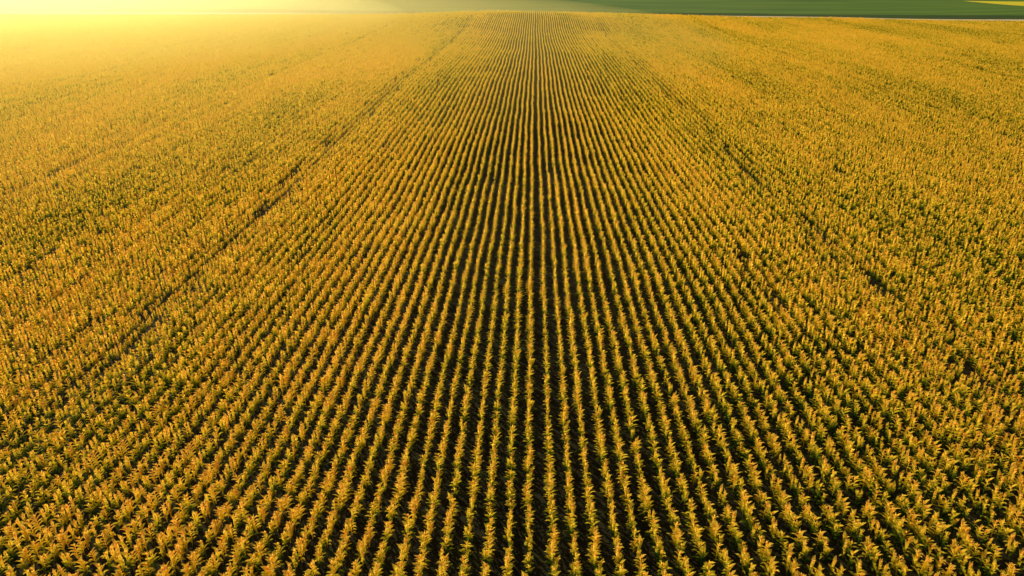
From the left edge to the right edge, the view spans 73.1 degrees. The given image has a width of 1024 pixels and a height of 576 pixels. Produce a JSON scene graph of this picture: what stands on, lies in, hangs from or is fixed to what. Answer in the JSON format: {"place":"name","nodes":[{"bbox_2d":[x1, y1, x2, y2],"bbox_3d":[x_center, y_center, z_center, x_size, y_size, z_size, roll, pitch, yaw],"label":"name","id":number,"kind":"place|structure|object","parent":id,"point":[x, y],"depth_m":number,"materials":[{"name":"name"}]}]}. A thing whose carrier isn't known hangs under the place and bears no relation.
{"place":"outdoors","nodes":[
{"label":"outdoors","id":0,"kind":"place"},
{"bbox_2d":[0,9,1023,575],"bbox_3d":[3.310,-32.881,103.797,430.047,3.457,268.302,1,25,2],"label":"corn field","id":1,"kind":"structure","parent":0,"point":[326,52],"depth_m":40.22,"materials":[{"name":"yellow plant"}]},
{"bbox_2d":[0,0,1023,14],"bbox_3d":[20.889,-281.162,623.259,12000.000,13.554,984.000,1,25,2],"label":"green field","id":2,"kind":"structure","parent":0,"point":[897,7],"depth_m":287.96,"materials":[{"name":"green plant"}]},
{"bbox_2d":[0,9,1023,21],"bbox_3d":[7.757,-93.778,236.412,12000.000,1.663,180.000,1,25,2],"label":"grass verge","id":3,"kind":"object","parent":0,"point":[703,14],"depth_m":242.50,"materials":[{"name":"green plant"}]},
{"bbox_2d":[0,11,1023,20],"bbox_3d":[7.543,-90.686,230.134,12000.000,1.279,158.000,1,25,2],"label":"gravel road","id":4,"kind":"structure","parent":0,"point":[304,13],"depth_m":240.57,"materials":[{"name":"grey gravel"}]},
{"bbox_2d":[969,1,1023,5],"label":"yellow field","id":5,"kind":"structure","parent":0,"point":[1009,3],"depth_m":317.95,"materials":[{"name":"yellow plant"}]}
]}

